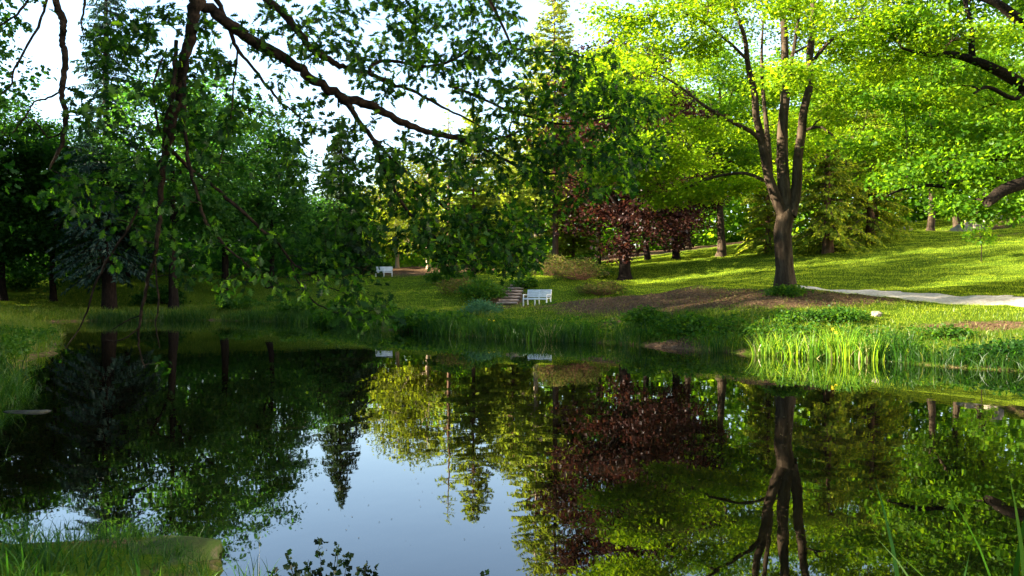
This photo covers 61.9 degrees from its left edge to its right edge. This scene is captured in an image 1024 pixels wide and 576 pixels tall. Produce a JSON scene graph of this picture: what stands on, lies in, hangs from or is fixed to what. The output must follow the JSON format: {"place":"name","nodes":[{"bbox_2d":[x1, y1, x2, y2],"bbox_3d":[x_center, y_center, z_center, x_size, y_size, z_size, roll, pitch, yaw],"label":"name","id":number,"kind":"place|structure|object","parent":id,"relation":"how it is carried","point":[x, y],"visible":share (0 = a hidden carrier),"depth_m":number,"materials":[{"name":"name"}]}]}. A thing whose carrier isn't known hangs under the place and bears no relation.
{"place":"outdoors","nodes":[
{"label":"outdoors","id":0,"kind":"place"},
{"bbox_2d":[419,310,480,328],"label":"shrub","id":1,"kind":"object","parent":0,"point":[450,315],"visible":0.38,"depth_m":41.44,"materials":[{"name":"green plant"}]},
{"bbox_2d":[0,320,1023,575],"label":"water","id":2,"kind":"structure","parent":0,"point":[118,432],"depth_m":10.48,"materials":[{"name":"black liquid"}]},
{"bbox_2d":[3,410,51,413],"bbox_3d":[-8.047,2.070,14.173,0.817,0.085,0.404,0,0,-11],"label":"rock","id":3,"kind":"object","parent":2,"relation":"in","point":[26,411],"visible":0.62,"depth_m":14.11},
{"bbox_2d":[0,510,117,568],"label":"grass clump","id":4,"kind":"object","parent":2,"relation":"on","point":[18,546],"visible":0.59,"depth_m":6.08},
{"bbox_2d":[0,524,148,575],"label":"grass clump","id":5,"kind":"object","parent":2,"relation":"on","point":[61,562],"visible":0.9,"depth_m":5.79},
{"bbox_2d":[209,554,279,575],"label":"grass clump","id":6,"kind":"object","parent":2,"relation":"on","point":[252,567],"visible":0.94,"depth_m":5.65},
{"bbox_2d":[266,537,378,575],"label":"sapling","id":7,"kind":"object","parent":2,"relation":"in","point":[318,554],"visible":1,"depth_m":5.02,"materials":[{"name":"green plant"}]},
{"bbox_2d":[693,333,738,352],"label":"iris clump","id":8,"kind":"object","parent":2,"relation":"in","point":[716,344],"visible":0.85,"depth_m":28.21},
{"bbox_2d":[874,482,975,575],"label":"iris clump","id":9,"kind":"object","parent":2,"relation":"on","point":[895,565],"visible":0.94,"depth_m":4.12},
{"bbox_2d":[945,476,1023,575],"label":"iris clump","id":10,"kind":"object","parent":2,"relation":"on","point":[1020,553],"visible":1,"depth_m":3.99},
{"bbox_2d":[0,212,1023,575],"bbox_3d":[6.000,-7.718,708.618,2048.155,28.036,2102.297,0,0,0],"label":"ground","id":11,"kind":"structure","parent":0,"point":[698,288],"depth_m":50.07,"materials":[{"name":"plant"}]},
{"bbox_2d":[0,67,23,233],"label":"broadleaf tree","id":12,"kind":"object","parent":11,"relation":"on","point":[4,153],"visible":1,"depth_m":19.11,"materials":[{"name":"green plant"}]},
{"bbox_2d":[0,344,45,397],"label":"reed bed","id":13,"kind":"object","parent":11,"relation":"on","point":[3,365],"visible":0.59,"depth_m":18.30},
{"bbox_2d":[5,264,47,291],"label":"shrub","id":14,"kind":"object","parent":11,"relation":"on","point":[14,282],"visible":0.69,"depth_m":72.24,"materials":[{"name":"green plant"}]},
{"bbox_2d":[0,369,58,465],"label":"bank sedge","id":15,"kind":"object","parent":11,"relation":"on","point":[21,386],"visible":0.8,"depth_m":15.83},
{"bbox_2d":[0,0,59,124],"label":"broadleaf tree","id":16,"kind":"object","parent":11,"relation":"on","point":[11,31],"visible":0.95,"depth_m":52.89,"materials":[{"name":"green plant"}]},
{"bbox_2d":[0,100,68,276],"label":"broadleaf tree","id":17,"kind":"object","parent":11,"relation":"on","point":[2,179],"visible":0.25,"depth_m":65.11,"materials":[{"name":"green plant"}]},
{"bbox_2d":[0,92,84,300],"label":"broadleaf tree","id":18,"kind":"object","parent":11,"relation":"on","point":[28,122],"visible":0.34,"depth_m":64.89,"materials":[{"name":"green plant"}]},
{"bbox_2d":[21,114,99,276],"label":"broadleaf tree","id":19,"kind":"object","parent":11,"relation":"on","point":[71,136],"visible":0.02,"depth_m":79.01,"materials":[{"name":"green plant"}]},
{"bbox_2d":[0,118,139,301],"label":"broadleaf tree","id":20,"kind":"object","parent":11,"relation":"on","point":[47,244],"visible":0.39,"depth_m":64.19,"materials":[{"name":"green plant"}]},
{"bbox_2d":[45,0,167,309],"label":"spruce tree","id":21,"kind":"object","parent":11,"relation":"on","point":[107,278],"visible":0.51,"depth_m":61.94,"materials":[{"name":"green plant"}]},
{"bbox_2d":[0,512,230,575],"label":"grass","id":22,"kind":"structure","parent":11,"relation":"on","point":[93,548],"depth_m":6.07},
{"bbox_2d":[64,149,184,276],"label":"broadleaf tree","id":23,"kind":"object","parent":11,"relation":"on","point":[127,274],"depth_m":75.59,"materials":[{"name":"green plant"}]},
{"bbox_2d":[128,284,191,305],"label":"shrub","id":24,"kind":"object","parent":11,"relation":"on","point":[152,298],"visible":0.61,"depth_m":66.42,"materials":[{"name":"green plant"}]},
{"bbox_2d":[4,147,325,250],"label":"woodland","id":25,"kind":"object","parent":11,"relation":"on","point":[187,237],"depth_m":103.71,"materials":[{"name":"green plant"}]},
{"bbox_2d":[80,66,259,308],"bbox_3d":[-25.271,-7.341,63.537,12.519,18.622,13.030,0,0,-36],"label":"broadleaf tree","id":26,"kind":"object","parent":11,"relation":"on","point":[214,205],"visible":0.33,"depth_m":62.05,"materials":[{"name":"green plant"}]},
{"bbox_2d":[125,535,222,565],"bbox_3d":[-2.632,2.136,6.255,0.919,0.513,0.865,0,0,-9],"label":"rock","id":27,"kind":"object","parent":11,"relation":"on","point":[213,547],"visible":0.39,"depth_m":6.34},
{"bbox_2d":[5,237,385,281],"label":"undergrowth","id":28,"kind":"object","parent":11,"relation":"on","point":[215,263],"visible":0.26,"depth_m":79.54,"materials":[{"name":"green plant"}]},
{"bbox_2d":[136,65,310,297],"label":"broadleaf tree","id":29,"kind":"object","parent":11,"relation":"on","point":[256,185],"visible":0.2,"depth_m":70.13,"materials":[{"name":"green plant"}]},
{"bbox_2d":[212,297,268,310],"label":"shrub","id":30,"kind":"object","parent":11,"relation":"on","point":[241,303],"visible":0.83,"depth_m":62.45,"materials":[{"name":"green plant"}]},
{"bbox_2d":[219,115,327,288],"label":"broadleaf tree","id":31,"kind":"object","parent":11,"relation":"on","point":[299,207],"visible":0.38,"depth_m":72.87,"materials":[{"name":"green plant"}]},
{"bbox_2d":[269,297,322,312],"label":"shrub","id":32,"kind":"object","parent":11,"relation":"on","point":[294,305],"visible":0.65,"depth_m":58.39,"materials":[{"name":"green plant"}]},
{"bbox_2d":[285,191,355,270],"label":"broadleaf tree","id":33,"kind":"object","parent":11,"relation":"on","point":[336,240],"visible":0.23,"depth_m":83.07,"materials":[{"name":"green plant"}]},
{"bbox_2d":[312,305,356,323],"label":"shrub","id":34,"kind":"object","parent":11,"relation":"on","point":[318,315],"visible":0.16,"depth_m":51.30,"materials":[{"name":"green plant"}]},
{"bbox_2d":[0,0,674,374],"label":"oak tree","id":35,"kind":"object","parent":11,"relation":"on","point":[180,118],"visible":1,"depth_m":9.21,"materials":[{"name":"green plant"}]},
{"bbox_2d":[305,112,383,276],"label":"spruce tree","id":36,"kind":"object","parent":11,"relation":"on","point":[356,247],"visible":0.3,"depth_m":85.27,"materials":[{"name":"green plant"}]},
{"bbox_2d":[72,307,660,345],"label":"shore reeds","id":37,"kind":"object","parent":11,"relation":"on","point":[565,333],"visible":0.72,"depth_m":39.23,"materials":[{"name":"plant"}]},
{"bbox_2d":[362,254,390,269],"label":"shrub","id":38,"kind":"object","parent":11,"relation":"on","point":[383,264],"visible":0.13,"depth_m":91.64,"materials":[{"name":"green plant"}]},
{"bbox_2d":[350,300,409,314],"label":"shrub","id":39,"kind":"object","parent":11,"relation":"on","point":[380,304],"visible":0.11,"depth_m":49.63,"materials":[{"name":"green plant"}]},
{"bbox_2d":[375,267,392,276],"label":"garden bench","id":40,"kind":"object","parent":11,"relation":"on","point":[384,269],"visible":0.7,"depth_m":84.77,"materials":[{"name":"white paint"}]},
{"bbox_2d":[362,161,438,267],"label":"broadleaf tree","id":41,"kind":"object","parent":11,"relation":"on","point":[388,239],"visible":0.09,"depth_m":99.75,"materials":[{"name":"green plant"}]},
{"bbox_2d":[386,309,439,330],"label":"shrub","id":42,"kind":"object","parent":11,"relation":"on","point":[409,318],"visible":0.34,"depth_m":42.93,"materials":[{"name":"green plant"}]},
{"bbox_2d":[371,151,467,268],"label":"broadleaf tree","id":43,"kind":"object","parent":11,"relation":"on","point":[404,224],"visible":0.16,"depth_m":94.23,"materials":[{"name":"green plant"}]},
{"bbox_2d":[427,100,471,251],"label":"spruce tree","id":44,"kind":"object","parent":11,"relation":"on","point":[445,131],"visible":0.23,"depth_m":79.97,"materials":[{"name":"green plant"}]},
{"bbox_2d":[423,264,477,283],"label":"shrub","id":45,"kind":"object","parent":11,"relation":"on","point":[433,277],"visible":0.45,"depth_m":61.40,"materials":[{"name":"green plant"}]},
{"bbox_2d":[432,274,475,293],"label":"shrub","id":46,"kind":"object","parent":11,"relation":"on","point":[453,283],"visible":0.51,"depth_m":56.62,"materials":[{"name":"green plant"}]},
{"bbox_2d":[440,109,505,274],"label":"larch tree","id":47,"kind":"object","parent":11,"relation":"on","point":[474,202],"visible":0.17,"depth_m":74.80,"materials":[{"name":"green plant"}]},
{"bbox_2d":[458,297,504,314],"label":"shrub","id":48,"kind":"object","parent":11,"relation":"on","point":[484,306],"visible":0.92,"depth_m":44.20,"materials":[{"name":"green plant"}]},
{"bbox_2d":[454,277,511,300],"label":"shrub","id":49,"kind":"object","parent":11,"relation":"on","point":[482,290],"visible":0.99,"depth_m":53.78,"materials":[{"name":"green plant"}]},
{"bbox_2d":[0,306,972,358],"bbox_3d":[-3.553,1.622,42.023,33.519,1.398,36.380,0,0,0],"label":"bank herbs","id":50,"kind":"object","parent":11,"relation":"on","point":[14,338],"visible":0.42,"depth_m":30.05,"materials":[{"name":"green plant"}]},
{"bbox_2d":[467,182,506,271],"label":"larch tree","id":51,"kind":"object","parent":11,"relation":"on","point":[485,192],"visible":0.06,"depth_m":85.70,"materials":[{"name":"green plant"}]},
{"bbox_2d":[482,159,539,272],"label":"larch tree","id":52,"kind":"object","parent":11,"relation":"on","point":[505,198],"visible":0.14,"depth_m":77.74,"materials":[{"name":"green plant"}]},
{"bbox_2d":[496,282,526,304],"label":"garden steps","id":53,"kind":"structure","parent":11,"relation":"on","point":[512,297],"depth_m":53.98,"materials":[{"name":"stone"}]},
{"bbox_2d":[477,134,549,247],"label":"broadleaf tree","id":54,"kind":"object","parent":11,"relation":"on","point":[492,169],"visible":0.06,"depth_m":96.40,"materials":[{"name":"green plant"}]},
{"bbox_2d":[511,275,538,287],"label":"shrub","id":55,"kind":"object","parent":11,"relation":"on","point":[531,281],"visible":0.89,"depth_m":56.30,"materials":[{"name":"green plant"}]},
{"bbox_2d":[504,30,562,261],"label":"larch tree","id":56,"kind":"object","parent":11,"relation":"on","point":[535,45],"visible":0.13,"depth_m":70.75,"materials":[{"name":"green plant"}]},
{"bbox_2d":[523,290,551,304],"bbox_3d":[1.527,0.613,51.617,1.655,1.033,0.684,0,0,30],"label":"garden bench","id":57,"kind":"object","parent":11,"relation":"on","point":[539,295],"visible":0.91,"depth_m":51.71,"materials":[{"name":"white paint"}]},
{"bbox_2d":[513,0,587,267],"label":"larch tree","id":58,"kind":"object","parent":11,"relation":"on","point":[558,11],"visible":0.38,"depth_m":64.75,"materials":[{"name":"green plant"}]},
{"bbox_2d":[531,254,577,275],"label":"shrub","id":59,"kind":"object","parent":11,"relation":"on","point":[547,267],"visible":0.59,"depth_m":59.65,"materials":[{"name":"green plant"}]},
{"bbox_2d":[544,160,603,266],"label":"larch tree","id":60,"kind":"object","parent":11,"relation":"on","point":[572,250],"visible":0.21,"depth_m":73.32,"materials":[{"name":"green plant"}]},
{"bbox_2d":[549,256,609,279],"bbox_3d":[4.482,-1.312,57.583,4.297,1.698,4.074,0,0,-42],"label":"shrub","id":61,"kind":"object","parent":11,"relation":"on","point":[584,268],"visible":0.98,"depth_m":57.08,"materials":[{"name":"green plant"}]},
{"bbox_2d":[548,91,631,263],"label":"broadleaf tree","id":62,"kind":"object","parent":11,"relation":"on","point":[590,204],"visible":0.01,"depth_m":83.13,"materials":[{"name":"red plant"}]},
{"bbox_2d":[567,249,617,276],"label":"shrub","id":63,"kind":"object","parent":11,"relation":"on","point":[594,261],"visible":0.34,"depth_m":62.60,"materials":[{"name":"green plant"}]},
{"bbox_2d":[571,279,631,294],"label":"shrub","id":64,"kind":"object","parent":11,"relation":"on","point":[612,287],"visible":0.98,"depth_m":53.39,"materials":[{"name":"green plant"}]},
{"bbox_2d":[528,28,732,280],"bbox_3d":[8.453,-9.381,61.542,13.501,18.319,14.477,0,0,-34],"label":"broadleaf tree","id":65,"kind":"object","parent":11,"relation":"on","point":[624,213],"visible":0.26,"depth_m":61.04,"materials":[{"name":"green plant"}]},
{"bbox_2d":[589,85,700,259],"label":"broadleaf tree","id":66,"kind":"object","parent":11,"relation":"on","point":[647,255],"visible":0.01,"depth_m":81.81,"materials":[{"name":"red plant"}]},
{"bbox_2d":[618,304,672,327],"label":"shrub","id":67,"kind":"object","parent":11,"relation":"on","point":[637,317],"visible":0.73,"depth_m":34.27,"materials":[{"name":"green plant"}]},
{"bbox_2d":[273,213,1023,328],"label":"lawn grass","id":68,"kind":"structure","parent":11,"relation":"on","point":[748,256],"depth_m":56.12,"materials":[{"name":"plant"}]},
{"bbox_2d":[312,98,1023,266],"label":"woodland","id":69,"kind":"object","parent":11,"relation":"on","point":[735,220],"visible":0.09,"depth_m":114.57,"materials":[{"name":"green plant"}]},
{"bbox_2d":[634,102,735,258],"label":"broadleaf tree","id":70,"kind":"object","parent":11,"relation":"on","point":[700,219],"visible":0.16,"depth_m":71.37,"materials":[{"name":"red plant"}]},
{"bbox_2d":[658,311,721,334],"bbox_3d":[6.731,1.338,32.161,2.665,0.980,2.577,0,0,0],"label":"shrub","id":71,"kind":"object","parent":11,"relation":"on","point":[690,320],"visible":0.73,"depth_m":31.72,"materials":[{"name":"green plant"}]},
{"bbox_2d":[382,285,1023,350],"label":"leaf litter","id":72,"kind":"object","parent":11,"relation":"on","point":[720,300],"visible":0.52,"depth_m":37.43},
{"bbox_2d":[670,78,739,249],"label":"broadleaf tree","id":73,"kind":"object","parent":11,"relation":"on","point":[688,246],"visible":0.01,"depth_m":94.43,"materials":[{"name":"green plant"}]},
{"bbox_2d":[659,38,799,256],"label":"broadleaf tree","id":74,"kind":"object","parent":11,"relation":"on","point":[743,155],"visible":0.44,"depth_m":67.69,"materials":[{"name":"green plant"}]},
{"bbox_2d":[744,331,785,355],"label":"iris clump","id":75,"kind":"object","parent":11,"relation":"on","point":[765,349],"visible":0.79,"depth_m":26.72,"materials":[{"name":"plant"}]},
{"bbox_2d":[709,43,824,214],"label":"broadleaf tree","id":76,"kind":"object","parent":11,"relation":"on","point":[769,59],"visible":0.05,"depth_m":88.50,"materials":[{"name":"green plant"}]},
{"bbox_2d":[734,157,800,256],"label":"yew tree","id":77,"kind":"object","parent":11,"relation":"on","point":[766,238],"visible":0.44,"depth_m":67.80,"materials":[{"name":"green plant"}]},
{"bbox_2d":[761,332,794,356],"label":"iris clump","id":78,"kind":"object","parent":11,"relation":"on","point":[777,350],"visible":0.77,"depth_m":26.41,"materials":[{"name":"plant"}]},
{"bbox_2d":[760,282,813,297],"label":"shrub","id":79,"kind":"object","parent":11,"relation":"on","point":[794,289],"visible":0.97,"depth_m":34.51,"materials":[{"name":"green plant"}]},
{"bbox_2d":[553,0,1023,287],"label":"maple tree","id":80,"kind":"object","parent":11,"relation":"on","point":[785,199],"visible":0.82,"depth_m":35.07,"materials":[{"name":"green plant"}]},
{"bbox_2d":[761,308,826,324],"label":"shrub","id":81,"kind":"object","parent":11,"relation":"on","point":[793,315],"visible":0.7,"depth_m":30.03,"materials":[{"name":"green plant"}]},
{"bbox_2d":[772,330,815,357],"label":"iris clump","id":82,"kind":"object","parent":11,"relation":"on","point":[794,351],"visible":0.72,"depth_m":26.13,"materials":[{"name":"plant"}]},
{"bbox_2d":[792,330,836,358],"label":"iris clump","id":83,"kind":"object","parent":11,"relation":"on","point":[811,354],"visible":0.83,"depth_m":25.67,"materials":[{"name":"plant"}]},
{"bbox_2d":[805,328,848,358],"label":"iris clump","id":84,"kind":"object","parent":11,"relation":"on","point":[826,352],"visible":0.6,"depth_m":25.62,"materials":[{"name":"plant"}]},
{"bbox_2d":[818,328,841,358],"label":"iris clump","id":85,"kind":"object","parent":11,"relation":"on","point":[828,351],"visible":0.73,"depth_m":25.52,"materials":[{"name":"plant"}]},
{"bbox_2d":[771,43,900,212],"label":"broadleaf tree","id":86,"kind":"object","parent":11,"relation":"on","point":[804,186],"visible":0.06,"depth_m":83.11,"materials":[{"name":"green plant"}]},
{"bbox_2d":[790,99,885,255],"bbox_3d":[23.547,-7.591,62.980,6.747,12.903,7.803,0,0,-44],"label":"yew tree","id":87,"kind":"object","parent":11,"relation":"on","point":[832,214],"visible":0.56,"depth_m":62.25,"materials":[{"name":"green plant"}]},
{"bbox_2d":[804,304,875,323],"bbox_3d":[11.616,0.964,30.456,2.563,0.817,2.752,0,0,0],"label":"shrub","id":88,"kind":"object","parent":11,"relation":"on","point":[835,314],"visible":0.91,"depth_m":29.77,"materials":[{"name":"green plant"}]},
{"bbox_2d":[819,324,887,359],"bbox_3d":[10.102,1.577,25.480,2.283,1.248,2.027,0,0,27],"label":"iris clump","id":89,"kind":"object","parent":11,"relation":"on","point":[841,354],"visible":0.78,"depth_m":25.25,"materials":[{"name":"plant"}]},
{"bbox_2d":[835,327,873,360],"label":"iris clump","id":90,"kind":"object","parent":11,"relation":"on","point":[861,342],"visible":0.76,"depth_m":25.02,"materials":[{"name":"plant"}]},
{"bbox_2d":[799,36,920,220],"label":"broadleaf tree","id":91,"kind":"object","parent":11,"relation":"on","point":[859,84],"depth_m":91.03,"materials":[{"name":"green plant"}]},
{"bbox_2d":[849,329,897,361],"bbox_3d":[10.619,1.664,24.949,1.676,1.070,1.873,0,0,44],"label":"iris clump","id":92,"kind":"object","parent":11,"relation":"on","point":[873,356],"visible":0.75,"depth_m":24.79,"materials":[{"name":"plant"}]},
{"bbox_2d":[837,104,913,247],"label":"yew tree","id":93,"kind":"object","parent":11,"relation":"on","point":[873,226],"visible":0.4,"depth_m":65.39,"materials":[{"name":"green plant"}]},
{"bbox_2d":[866,325,930,360],"bbox_3d":[11.219,1.619,25.092,2.373,1.122,1.572,0,0,0],"label":"iris clump","id":94,"kind":"object","parent":11,"relation":"on","point":[885,342],"visible":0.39,"depth_m":24.82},
{"bbox_2d":[875,330,934,361],"bbox_3d":[11.271,1.652,24.467,2.040,1.049,1.679,0,0,0],"label":"iris clump","id":95,"kind":"object","parent":11,"relation":"on","point":[909,344],"visible":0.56,"depth_m":24.32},
{"bbox_2d":[816,0,1023,240],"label":"oak tree","id":96,"kind":"object","parent":11,"relation":"on","point":[997,158],"visible":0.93,"depth_m":30.84,"materials":[{"name":"green plant"}]},
{"bbox_2d":[864,38,1009,230],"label":"broadleaf tree","id":97,"kind":"object","parent":11,"relation":"on","point":[930,223],"visible":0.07,"depth_m":75.93,"materials":[{"name":"green plant"}]},
{"bbox_2d":[869,344,1023,371],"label":"sedge fringe","id":98,"kind":"object","parent":11,"relation":"on","point":[916,357],"visible":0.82,"depth_m":22.65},
{"bbox_2d":[926,323,980,340],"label":"shrub","id":99,"kind":"object","parent":11,"relation":"on","point":[949,331],"visible":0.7,"depth_m":26.14,"materials":[{"name":"green plant"}]},
{"bbox_2d":[892,48,1022,226],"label":"broadleaf tree","id":100,"kind":"object","parent":11,"relation":"on","point":[954,221],"visible":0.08,"depth_m":77.86,"materials":[{"name":"green plant"}]},
{"bbox_2d":[949,224,971,231],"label":"boulder","id":101,"kind":"object","parent":11,"relation":"on","point":[956,227],"visible":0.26,"depth_m":75.19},
{"bbox_2d":[916,12,1023,220],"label":"broadleaf tree","id":102,"kind":"object","parent":11,"relation":"on","point":[999,55],"visible":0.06,"depth_m":77.10,"materials":[{"name":"green plant"}]},
{"bbox_2d":[958,208,1004,261],"bbox_3d":[27.489,-3.167,49.922,2.524,3.705,1.981,0,0,0],"label":"young tree","id":103,"kind":"object","parent":11,"relation":"on","point":[989,239],"visible":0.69,"depth_m":49.87,"materials":[{"name":"green plant"}]},
{"bbox_2d":[971,336,1023,358],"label":"shrub","id":104,"kind":"object","parent":11,"relation":"on","point":[1014,345],"visible":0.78,"depth_m":22.48,"materials":[{"name":"green plant"}]},
{"bbox_2d":[982,2,1023,141],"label":"broadleaf tree","id":105,"kind":"object","parent":11,"relation":"on","point":[1017,52],"visible":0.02,"depth_m":84.50,"materials":[{"name":"green plant"}]},
{"bbox_2d":[0,268,1023,396],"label":"bank grass","id":106,"kind":"structure","parent":0,"point":[14,320],"depth_m":36.95,"materials":[{"name":"plant"}]},
{"bbox_2d":[0,0,1023,245],"label":"sky","id":107,"kind":"structure","parent":0,"point":[44,49],"materials":[{"name":"white"}]},
{"bbox_2d":[228,399,999,552],"bbox_3d":[0.546,2.044,11.263,7.910,0.009,9.468,0,0,0],"label":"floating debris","id":108,"kind":"object","parent":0,"point":[558,446],"visible":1,"depth_m":11.41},
{"bbox_2d":[801,286,1023,306],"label":"path","id":109,"kind":"structure","parent":0,"point":[979,299],"depth_m":36.19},
{"bbox_2d":[937,340,1021,363],"bbox_3d":[12.709,1.784,23.041,2.179,0.727,2.205,0,0,37],"label":"shrub","id":110,"kind":"object","parent":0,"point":[961,350],"visible":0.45,"depth_m":22.79,"materials":[{"name":"green plant"}]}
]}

